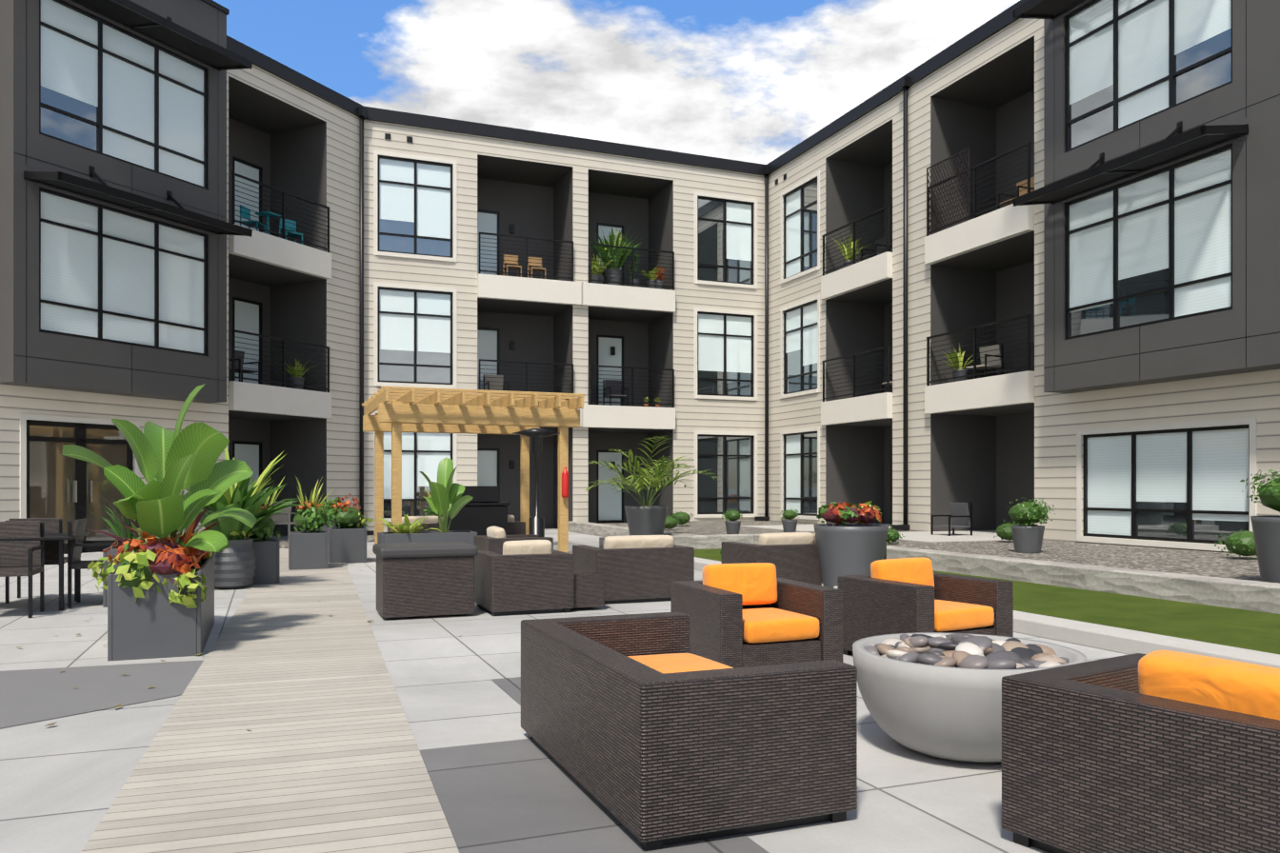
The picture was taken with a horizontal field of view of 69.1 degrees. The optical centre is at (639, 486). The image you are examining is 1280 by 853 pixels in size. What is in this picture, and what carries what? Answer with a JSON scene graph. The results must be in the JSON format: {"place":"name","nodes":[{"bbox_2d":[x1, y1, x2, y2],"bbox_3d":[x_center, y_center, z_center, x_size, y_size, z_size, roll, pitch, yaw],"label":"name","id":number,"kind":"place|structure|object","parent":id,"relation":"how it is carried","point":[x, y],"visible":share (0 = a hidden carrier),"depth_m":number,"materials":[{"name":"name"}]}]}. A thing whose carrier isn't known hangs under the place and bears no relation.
{"place":"outdoors","nodes":[
{"label":"outdoors","id":0,"kind":"place"},
{"bbox_2d":[9,518,67,564],"bbox_3d":[-6.558,0.592,10.159,0.520,0.500,0.524,0,0,-22],"label":"dining chair","id":1,"kind":"object","parent":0,"point":[51,549],"visible":0.25,"depth_m":10.00,"materials":[{"name":"black wicker"}]},
{"bbox_2d":[29,425,126,543],"bbox_3d":[-10.426,0.032,17.310,0.931,2.420,1.826,0,0,-1],"label":"door glass","id":2,"kind":"object","parent":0,"point":[51,472],"depth_m":17.11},
{"bbox_2d":[80,561,459,852],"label":"deck path","id":3,"kind":"structure","parent":0,"point":[322,755],"depth_m":4.30,"materials":[{"name":"brown wood"}]},
{"bbox_2d":[250,539,279,585],"bbox_3d":[-4.920,0.967,11.927,0.550,0.550,0.550,0,0,-22],"label":"planter","id":4,"kind":"object","parent":3,"relation":"on","point":[267,554],"visible":0.42,"depth_m":11.72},
{"bbox_2d":[246,503,279,541],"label":"plant","id":5,"kind":"object","parent":4,"relation":"in","point":[267,530],"depth_m":11.79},
{"bbox_2d":[288,531,328,570],"bbox_3d":[-5.009,0.967,14.044,0.550,0.550,0.550,0,0,-22],"label":"planter","id":6,"kind":"object","parent":3,"relation":"on","point":[308,550],"visible":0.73,"depth_m":13.79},
{"bbox_2d":[293,500,330,533],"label":"plant","id":7,"kind":"object","parent":6,"relation":"in","point":[313,516],"depth_m":13.90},
{"bbox_2d":[296,478,332,512],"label":"spiky plant","id":8,"kind":"object","parent":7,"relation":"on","point":[312,499],"visible":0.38,"depth_m":14.07,"materials":[{"name":"green plant"}]},
{"bbox_2d":[327,527,366,563],"bbox_3d":[-4.801,0.962,15.240,0.580,0.560,0.580,0,0,-22],"label":"planter","id":9,"kind":"object","parent":3,"relation":"on","point":[347,546],"visible":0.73,"depth_m":14.97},
{"bbox_2d":[325,493,367,529],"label":"plant","id":10,"kind":"object","parent":9,"relation":"in","point":[348,517],"depth_m":15.11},
{"bbox_2d":[234,160,621,520],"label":"balcony door","id":11,"kind":"structure","parent":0,"point":[247,320],"depth_m":26.98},
{"bbox_2d":[0,528,1127,852],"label":"ground pavers","id":12,"kind":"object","parent":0,"point":[63,780],"depth_m":4.67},
{"bbox_2d":[28,522,44,619],"bbox_3d":[-6.048,0.802,8.879,0.520,0.880,0.520,0,0,-22],"label":"chair frame","id":13,"kind":"object","parent":12,"relation":"on","point":[42,583],"visible":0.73,"depth_m":9.18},
{"bbox_2d":[0,520,43,577],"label":"dining chair","id":14,"kind":"object","parent":13,"relation":"on","point":[13,558],"visible":0.79,"depth_m":9.07,"materials":[{"name":"brown wicker"}]},
{"bbox_2d":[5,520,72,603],"bbox_3d":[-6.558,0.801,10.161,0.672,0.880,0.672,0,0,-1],"label":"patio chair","id":15,"kind":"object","parent":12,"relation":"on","point":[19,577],"visible":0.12,"depth_m":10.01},
{"bbox_2d":[0,532,89,610],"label":"dining table","id":16,"kind":"object","parent":12,"relation":"on","point":[61,537],"visible":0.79,"depth_m":9.28,"materials":[{"name":"black metal"}]},
{"bbox_2d":[67,521,127,608],"bbox_3d":[-5.662,0.802,9.775,0.520,0.880,0.520,0,0,-22],"label":"chair frame","id":17,"kind":"object","parent":12,"relation":"on","point":[94,544],"visible":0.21,"depth_m":9.48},
{"bbox_2d":[68,519,102,569],"bbox_3d":[-5.664,0.592,9.774,0.524,0.500,0.520,0,0,-22],"label":"dining chair","id":18,"kind":"object","parent":17,"relation":"on","point":[79,527],"visible":0.71,"depth_m":9.60,"materials":[{"name":"black wicker"}]},
{"bbox_2d":[0,660,203,728],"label":"paving slab","id":19,"kind":"structure","parent":12,"relation":"on","point":[27,696],"depth_m":5.70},
{"bbox_2d":[102,545,120,607],"bbox_3d":[-5.480,0.942,10.224,0.550,0.600,1.300,0,0,-22],"label":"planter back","id":20,"kind":"object","parent":12,"relation":"on","point":[113,551],"visible":0.08,"depth_m":9.53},
{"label":"planter soil","id":21,"kind":"structure","parent":20,"relation":"in","visible":0},
{"bbox_2d":[85,492,138,542],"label":"spiky plant","id":22,"kind":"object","parent":21,"relation":"on","point":[116,529],"depth_m":10.06,"materials":[{"name":"green plant"}]},
{"bbox_2d":[107,555,214,661],"bbox_3d":[-3.806,0.931,7.489,0.600,0.620,1.720,0,0,-22],"label":"planter","id":23,"kind":"object","parent":12,"relation":"on","point":[153,624],"visible":0.73,"depth_m":6.70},
{"bbox_2d":[190,561,204,571],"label":"big planter soil","id":24,"kind":"structure","parent":23,"relation":"in","point":[196,570],"depth_m":7.76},
{"bbox_2d":[87,557,119,591],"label":"trailing plant","id":25,"kind":"object","parent":24,"relation":"on","point":[96,567],"visible":0.38,"depth_m":7.25,"materials":[{"name":"green plant"}]},
{"bbox_2d":[105,549,166,600],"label":"trailing plant","id":26,"kind":"object","parent":24,"relation":"on","point":[141,559],"depth_m":6.61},
{"bbox_2d":[87,505,224,544],"bbox_3d":[-4.017,0.380,7.756,1.051,0.627,0.709,0,0,-31],"label":"cordyline plant","id":27,"kind":"object","parent":24,"relation":"on","point":[197,519],"visible":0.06,"depth_m":7.58,"materials":[{"name":"green plant"}]},
{"bbox_2d":[61,383,257,539],"bbox_3d":[-3.889,-0.066,7.437,1.412,1.533,1.243,0,0,-1],"label":"banana plant","id":28,"kind":"object","parent":24,"relation":"on","point":[158,451],"depth_m":7.40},
{"bbox_2d":[129,531,193,556],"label":"coleus plant","id":29,"kind":"object","parent":24,"relation":"on","point":[150,539],"depth_m":6.85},
{"bbox_2d":[103,454,227,552],"bbox_3d":[-3.579,0.226,7.103,0.877,0.949,0.985,0,0,-1],"label":"banana plant","id":30,"kind":"object","parent":24,"relation":"on","point":[167,512],"depth_m":6.98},
{"bbox_2d":[125,516,219,564],"bbox_3d":[-3.594,0.455,7.304,0.818,0.476,0.794,0,0,-1],"label":"cordyline plant","id":31,"kind":"object","parent":24,"relation":"on","point":[187,538],"visible":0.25,"depth_m":7.24,"materials":[{"name":"red plant"}]},
{"bbox_2d":[147,544,199,582],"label":"coleus plant","id":32,"kind":"object","parent":24,"relation":"on","point":[182,567],"depth_m":6.70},
{"bbox_2d":[168,568,206,608],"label":"trailing plant","id":33,"kind":"object","parent":24,"relation":"on","point":[182,582],"visible":0.73,"depth_m":6.70,"materials":[{"name":"green plant"}]},
{"bbox_2d":[212,538,256,589],"bbox_3d":[-4.981,0.942,11.337,0.563,0.600,0.563,0,0,-1],"label":"ribbed planter","id":34,"kind":"object","parent":12,"relation":"on","point":[234,565],"visible":0.65,"depth_m":11.13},
{"label":"ribbed planter soil","id":35,"kind":"structure","parent":34,"relation":"on","visible":0},
{"bbox_2d":[186,477,301,539],"bbox_3d":[-4.899,0.206,11.334,1.534,0.976,1.683,0,0,-1],"label":"fern","id":36,"kind":"object","parent":35,"relation":"on","point":[243,500],"visible":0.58,"depth_m":11.12,"materials":[{"name":"green plant"}]},
{"bbox_2d":[223,447,283,505],"bbox_3d":[-4.979,0.045,11.341,0.961,1.296,1.291,0,0,45],"label":"tall fern","id":37,"kind":"object","parent":35,"relation":"on","point":[228,493],"visible":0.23,"depth_m":11.50,"materials":[{"name":"green plant"}]},
{"bbox_2d":[376,555,474,618],"bbox_3d":[-2.081,0.937,8.983,0.850,0.550,0.620,0,0,-22],"label":"deck box","id":38,"kind":"object","parent":12,"relation":"on","point":[423,587],"visible":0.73,"depth_m":8.70,"materials":[{"name":"wicker"}]},
{"bbox_2d":[372,541,478,559],"bbox_3d":[-2.081,0.612,8.983,0.910,0.100,0.680,0,0,-22],"label":"deck box lid","id":39,"kind":"object","parent":38,"relation":"attached to","point":[421,550],"visible":1,"depth_m":8.72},
{"bbox_2d":[377,530,477,545],"bbox_3d":[-3.221,0.967,14.082,1.400,0.550,0.600,0,0,-22],"label":"planter","id":40,"kind":"object","parent":12,"relation":"on","point":[466,536],"visible":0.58,"depth_m":13.83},
{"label":"planter soil","id":41,"kind":"structure","parent":40,"relation":"in","visible":0},
{"bbox_2d":[377,514,440,534],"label":"plant","id":42,"kind":"object","parent":41,"relation":"on","point":[413,528],"visible":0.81,"depth_m":13.86,"materials":[{"name":"green plant"}]},
{"bbox_2d":[419,457,473,533],"bbox_3d":[-2.955,0.147,14.136,0.820,1.200,0.857,0,0,-1],"label":"banana plant","id":43,"kind":"object","parent":41,"relation":"on","point":[447,493],"depth_m":14.17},
{"bbox_2d":[387,520,525,535],"bbox_3d":[-3.390,0.929,17.211,2.400,0.535,0.860,0,0,-22],"label":"sofa","id":44,"kind":"object","parent":12,"relation":"on","point":[516,528],"visible":0.02,"depth_m":17.15,"materials":[{"name":"wicker"}]},
{"bbox_2d":[361,385,584,553],"bbox_3d":[-3.129,-0.173,16.853,3.380,2.830,3.600,0,0,-22],"label":"pergola","id":45,"kind":"object","parent":12,"relation":"on","point":[401,410],"visible":0.85,"depth_m":15.94,"materials":[{"name":"brown wood"}]},
{"bbox_2d":[441,486,510,536],"bbox_3d":[-3.021,0.592,16.960,1.200,1.200,0.700,0,0,-22],"label":"grill","id":46,"kind":"object","parent":12,"relation":"on","point":[482,510],"visible":0.46,"depth_m":16.72,"materials":[{"name":"grey metal"}]},
{"bbox_2d":[492,677,520,705],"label":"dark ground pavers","id":47,"kind":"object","parent":12,"relation":"on","point":[510,688],"visible":0.2,"depth_m":5.75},
{"bbox_2d":[474,534,553,555],"bbox_3d":[-1.682,0.929,12.295,0.860,0.535,0.860,0,0,-22],"label":"chair","id":48,"kind":"object","parent":12,"relation":"on","point":[488,543],"visible":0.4,"depth_m":11.92,"materials":[{"name":"wicker"}]},
{"bbox_2d":[474,549,573,612],"bbox_3d":[-1.186,0.929,9.371,0.820,0.535,0.860,0,0,-22],"label":"chair","id":49,"kind":"object","parent":12,"relation":"on","point":[520,583],"visible":0.92,"depth_m":8.99,"materials":[{"name":"wicker"}]},
{"bbox_2d":[476,603,570,616],"bbox_3d":[-1.186,1.214,9.371,0.760,0.055,0.800,0,0,-22],"label":"armchair base","id":50,"kind":"object","parent":49,"relation":"attached to","point":[530,612],"visible":0.25,"depth_m":9.03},
{"bbox_2d":[502,540,552,555],"bbox_3d":[-1.109,0.676,9.171,0.484,0.294,0.179,0,0,-20],"label":"seat cushion","id":51,"kind":"object","parent":49,"relation":"on","point":[531,547],"visible":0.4,"depth_m":9.10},
{"bbox_2d":[513,427,560,537],"bbox_3d":[-1.587,0.172,14.302,0.760,2.140,0.760,0,0,-1],"label":"patio heater","id":52,"kind":"object","parent":12,"relation":"on","point":[536,521],"visible":0.67,"depth_m":14.23,"materials":[{"name":"grey metal"}]},
{"bbox_2d":[573,571,604,608],"bbox_3d":[-0.621,1.042,9.440,0.400,0.320,0.450,0,0,-22],"label":"ottoman","id":53,"kind":"object","parent":12,"relation":"on","point":[589,589],"visible":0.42,"depth_m":9.25,"materials":[{"name":"wicker"}]},
{"bbox_2d":[572,544,694,600],"bbox_3d":[-0.088,0.929,10.292,1.120,0.535,0.860,0,0,-22],"label":"chair","id":54,"kind":"object","parent":12,"relation":"on","point":[642,573],"visible":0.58,"depth_m":9.89,"materials":[{"name":"wicker"}]},
{"bbox_2d":[603,535,673,548],"bbox_3d":[-0.012,0.676,10.092,0.784,0.290,0.182,0,0,-21],"label":"seat cushion","id":55,"kind":"object","parent":54,"relation":"on","point":[638,541],"visible":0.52,"depth_m":10.01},
{"bbox_2d":[624,505,667,536],"bbox_3d":[0.130,0.822,18.913,0.880,0.840,0.880,0,0,-1],"label":"planter","id":56,"kind":"object","parent":12,"relation":"on","point":[646,520],"visible":0.65,"depth_m":18.58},
{"bbox_2d":[520,611,857,842],"bbox_3d":[0.104,0.929,4.019,0.860,0.535,1.620,0,0,-22],"label":"sofa","id":57,"kind":"object","parent":12,"relation":"on","point":[641,752],"visible":1,"depth_m":3.33,"materials":[{"name":"wicker"}]},
{"bbox_2d":[627,653,733,673],"bbox_3d":[0.099,0.905,4.369,0.609,0.156,0.644,0,0,-22],"label":"seat cushion","id":58,"kind":"object","parent":57,"relation":"on","point":[672,663],"visible":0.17,"depth_m":4.38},
{"bbox_2d":[527,734,846,851],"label":"sofa base","id":59,"kind":"object","parent":57,"relation":"attached to","point":[660,844],"visible":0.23,"depth_m":3.31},
{"bbox_2d":[670,578,842,668],"bbox_3d":[0.758,0.929,6.214,0.860,0.535,0.860,0,0,-19],"label":"chair","id":60,"kind":"object","parent":12,"relation":"on","point":[715,614],"visible":0.56,"depth_m":5.91,"materials":[{"name":"wicker"}]},
{"bbox_2d":[702,562,777,605],"bbox_3d":[0.690,0.676,6.417,0.524,0.292,0.180,0,0,-19],"label":"back cushion","id":61,"kind":"object","parent":60,"relation":"on","point":[753,583],"visible":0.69,"depth_m":6.35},
{"bbox_2d":[742,607,819,643],"bbox_3d":[0.801,0.905,6.097,0.534,0.149,0.609,0,0,-21],"label":"seat cushion","id":62,"kind":"object","parent":60,"relation":"on","point":[769,625],"visible":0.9,"depth_m":5.84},
{"bbox_2d":[721,541,886,585],"bbox_3d":[1.942,0.929,11.046,1.750,0.535,0.860,0,0,-22],"label":"sofa","id":63,"kind":"object","parent":12,"relation":"on","point":[799,562],"visible":0.27,"depth_m":10.53,"materials":[{"name":"wicker"}]},
{"bbox_2d":[759,532,814,544],"bbox_3d":[1.686,0.676,10.714,0.699,0.291,0.178,0,0,-24],"label":"seat cushion","id":64,"kind":"object","parent":63,"relation":"on","point":[789,538],"visible":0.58,"depth_m":10.62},
{"bbox_2d":[813,523,888,588],"bbox_3d":[2.408,0.842,10.618,0.840,0.800,0.840,0,0,-1],"label":"flower planter","id":65,"kind":"object","parent":12,"relation":"on","point":[851,550],"visible":0.73,"depth_m":10.30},
{"bbox_2d":[822,503,848,526],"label":"flowers","id":66,"kind":"object","parent":65,"relation":"in","point":[831,518],"depth_m":10.43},
{"bbox_2d":[837,502,861,526],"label":"flowering plant","id":67,"kind":"object","parent":65,"relation":"in","point":[849,513],"depth_m":10.31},
{"bbox_2d":[858,500,881,523],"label":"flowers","id":68,"kind":"object","parent":65,"relation":"in","point":[868,503],"depth_m":10.58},
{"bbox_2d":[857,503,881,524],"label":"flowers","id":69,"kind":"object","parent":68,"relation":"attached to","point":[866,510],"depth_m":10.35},
{"bbox_2d":[568,521,1279,614],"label":"retaining wall","id":70,"kind":"structure","parent":12,"relation":"on","point":[1245,594],"depth_m":11.17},
{"bbox_2d":[837,572,1013,651],"bbox_3d":[2.030,0.929,6.682,0.860,0.535,0.860,0,0,-25],"label":"chair","id":71,"kind":"object","parent":12,"relation":"on","point":[873,607],"visible":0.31,"depth_m":6.47,"materials":[{"name":"wicker"}]},
{"bbox_2d":[870,557,934,586],"bbox_3d":[1.942,0.676,6.877,0.524,0.292,0.178,0,0,-27],"label":"back cushion","id":72,"kind":"object","parent":71,"relation":"on","point":[916,570],"visible":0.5,"depth_m":6.81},
{"bbox_2d":[934,600,994,631],"bbox_3d":[2.086,0.905,6.570,0.534,0.156,0.609,0,0,-26],"label":"seat cushion","id":73,"kind":"object","parent":71,"relation":"on","point":[949,615],"visible":0.5,"depth_m":6.31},
{"bbox_2d":[852,632,1086,762],"bbox_3d":[1.536,1.006,4.395,1.040,0.470,1.040,0,0,-1],"label":"fire bowl","id":74,"kind":"object","parent":12,"relation":"on","point":[948,713],"visible":0.67,"depth_m":4.02,"materials":[{"name":"concrete"}]},
{"bbox_2d":[863,633,1069,669],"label":"decorative stones","id":75,"kind":"object","parent":74,"relation":"in","point":[964,650],"visible":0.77,"depth_m":4.25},
{"bbox_2d":[1001,653,1279,852],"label":"sofa","id":76,"kind":"object","parent":12,"relation":"on","point":[1102,756],"visible":0.92,"depth_m":2.88,"materials":[{"name":"wicker"}]},
{"bbox_2d":[1013,833,1069,852],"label":"sofa base","id":77,"kind":"object","parent":76,"relation":"attached to","point":[1021,840],"visible":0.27,"depth_m":3.19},
{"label":"sofa seat cushion","id":78,"kind":"object","parent":76,"relation":"on","visible":0},
{"bbox_2d":[1138,650,1279,720],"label":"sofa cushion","id":79,"kind":"object","parent":78,"relation":"on","point":[1233,686],"visible":0.56,"depth_m":2.79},
{"bbox_2d":[419,739,769,852],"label":"dark ground pavers","id":80,"kind":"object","parent":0,"point":[525,796],"visible":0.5,"depth_m":3.56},
{"bbox_2d":[200,0,1028,175],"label":"roof edge","id":81,"kind":"object","parent":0,"point":[1002,20],"visible":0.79,"depth_m":24.20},
{"bbox_2d":[604,380,627,398],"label":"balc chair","id":82,"kind":"object","parent":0,"point":[612,384],"visible":0.93,"depth_m":27.74,"materials":[{"name":"black metal"}]},
{"bbox_2d":[212,0,1019,164],"label":"sky","id":83,"kind":"structure","parent":0,"point":[750,81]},
{"bbox_2d":[228,35,1034,433],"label":"balcony ceiling","id":84,"kind":"structure","parent":0,"point":[1002,79],"depth_m":22.61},
{"bbox_2d":[23,0,1248,407],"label":"balcony railings","id":85,"kind":"object","parent":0,"point":[169,32],"visible":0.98,"depth_m":18.15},
{"bbox_2d":[20,150,1256,551],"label":"building trim","id":86,"kind":"structure","parent":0,"point":[980,232],"depth_m":22.89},
{"bbox_2d":[0,0,1279,536],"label":"building panels","id":87,"kind":"object","parent":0,"point":[985,465],"visible":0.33,"depth_m":21.38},
{"bbox_2d":[585,436,717,506],"bbox_3d":[0.242,-0.259,19.027,2.699,1.453,2.588,0,0,-1],"label":"palm plant","id":88,"kind":"object","parent":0,"point":[642,475],"depth_m":18.76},
{"bbox_2d":[740,523,1008,542],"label":"ground patio","id":89,"kind":"structure","parent":0,"point":[956,536],"depth_m":19.52,"materials":[{"name":"concrete"}]},
{"bbox_2d":[932,502,970,527],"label":"patio chair","id":90,"kind":"object","parent":89,"relation":"on","point":[959,509],"visible":0.89,"depth_m":19.73,"materials":[{"name":"grey fabric"}]},
{"bbox_2d":[602,520,1260,581],"bbox_3d":[9.391,1.141,6.185,6.000,0.200,45.000,0,0,-22],"label":"gravel bed","id":91,"kind":"object","parent":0,"point":[1219,565],"visible":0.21,"depth_m":14.43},
{"bbox_2d":[993,518,1023,542],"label":"shrub","id":92,"kind":"object","parent":91,"relation":"on","point":[1004,533],"depth_m":17.23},
{"bbox_2d":[1010,525,1044,553],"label":"planter","id":93,"kind":"object","parent":91,"relation":"on","point":[1028,539],"visible":1,"depth_m":14.50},
{"bbox_2d":[1007,497,1055,526],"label":"boxwood shrub","id":94,"kind":"object","parent":93,"relation":"in","point":[1013,515],"depth_m":14.48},
{"bbox_2d":[1214,529,1257,559],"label":"shrub","id":95,"kind":"object","parent":91,"relation":"on","point":[1248,538],"depth_m":13.20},
{"bbox_2d":[1250,516,1279,583],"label":"planter","id":96,"kind":"object","parent":91,"relation":"on","point":[1266,530],"visible":0.96,"depth_m":9.78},
{"bbox_2d":[965,344,1001,369],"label":"balcony chair","id":97,"kind":"object","parent":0,"point":[992,352],"visible":0.68,"depth_m":20.87,"materials":[{"name":"grey"}]},
{"bbox_2d":[694,548,1279,655],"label":"turf","id":98,"kind":"structure","parent":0,"point":[1247,630],"depth_m":8.90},
{"bbox_2d":[1240,469,1279,512],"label":"boxwood shrub","id":99,"kind":"object","parent":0,"point":[1270,500],"depth_m":9.85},
{"label":"ground","id":100,"kind":"structure","parent":0,"visible":0},
{"bbox_2d":[0,18,1279,553],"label":"building siding","id":101,"kind":"object","parent":100,"relation":"on","point":[1059,418],"visible":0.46,"depth_m":23.25,"materials":[{"name":"wood"}]},
{"bbox_2d":[240,204,302,244],"bbox_3d":[-8.723,-6.098,22.126,0.688,0.840,1.582,0,0,26],"label":"teal balcony set","id":102,"kind":"object","parent":101,"relation":"on","point":[256,224],"visible":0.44,"depth_m":21.82,"materials":[{"name":"teal"}]},
{"bbox_2d":[359,116,363,527],"bbox_3d":[-7.084,-4.083,23.673,0.105,10.650,0.110,0,0,-1],"label":"downspout","id":103,"kind":"object","parent":101,"relation":"attached to","point":[361,307],"visible":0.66,"depth_m":23.63,"materials":[{"name":"black"}]},
{"bbox_2d":[503,254,545,279],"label":"balcony chairs","id":104,"kind":"object","parent":101,"relation":"on","point":[533,261],"visible":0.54,"depth_m":26.21,"materials":[{"name":"brown"}]},
{"bbox_2d":[604,268,622,285],"bbox_3d":[-0.765,-5.954,26.844,0.520,0.550,0.520,0,0,-1],"label":"balcony pot","id":105,"kind":"object","parent":101,"relation":"on","point":[616,272],"visible":0.75,"depth_m":26.64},
{"label":"balcony pot soil","id":106,"kind":"structure","parent":105,"relation":"in","visible":0},
{"bbox_2d":[588,226,640,269],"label":"balcony plant","id":107,"kind":"object","parent":106,"relation":"on","point":[616,264],"visible":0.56,"depth_m":26.58,"materials":[{"name":"green plant"}]},
{"bbox_2d":[366,133,909,535],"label":"facade fittings","id":108,"kind":"object","parent":101,"relation":"attached to","point":[756,518],"visible":0.81,"depth_m":24.04,"materials":[{"name":"black"}]},
{"bbox_2d":[13,0,1279,554],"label":"window frames","id":109,"kind":"structure","parent":101,"relation":"attached to","point":[80,440],"depth_m":17.16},
{"bbox_2d":[40,0,1248,536],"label":"building glass","id":110,"kind":"object","parent":109,"relation":"in","point":[1201,251],"visible":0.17,"depth_m":16.77,"materials":[{"name":"glass"}]},
{"bbox_2d":[40,28,1248,540],"bbox_3d":[-0.537,-3.818,20.965,19.848,9.480,14.205,0,0,-1],"label":"window glass","id":111,"kind":"object","parent":109,"relation":"in","point":[1188,84],"visible":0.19,"depth_m":24.18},
{"bbox_2d":[764,174,768,516],"bbox_3d":[3.822,-4.083,28.056,0.105,10.650,0.110,0,0,-1],"label":"downspout","id":112,"kind":"object","parent":101,"relation":"attached to","point":[766,345],"visible":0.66,"depth_m":28.01,"materials":[{"name":"black"}]},
{"bbox_2d":[601,237,1034,372],"bbox_3d":[4.505,-4.418,24.782,12.718,4.280,3.008,0,0,39],"label":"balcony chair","id":113,"kind":"object","parent":101,"relation":"on","point":[1021,358],"visible":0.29,"depth_m":20.09,"materials":[{"name":"grey"}]},
{"bbox_2d":[902,86,907,531],"bbox_3d":[6.262,-4.083,21.923,0.105,10.650,0.110,0,0,-1],"label":"downspout","id":114,"kind":"object","parent":101,"relation":"attached to","point":[905,305],"visible":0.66,"depth_m":21.88,"materials":[{"name":"black"}]},
{"bbox_2d":[926,147,970,235],"bbox_3d":[6.781,-6.479,20.483,0.020,1.520,1.400,0,0,-22],"label":"balcony screen","id":115,"kind":"object","parent":101,"relation":"attached to","point":[959,191],"visible":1,"depth_m":20.45,"materials":[{"name":"grey metal"}]},
{"bbox_2d":[600,545,1279,668],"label":"court kerb","id":116,"kind":"object","parent":100,"relation":"on","point":[1123,641],"visible":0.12,"depth_m":7.00,"materials":[{"name":"concrete"}]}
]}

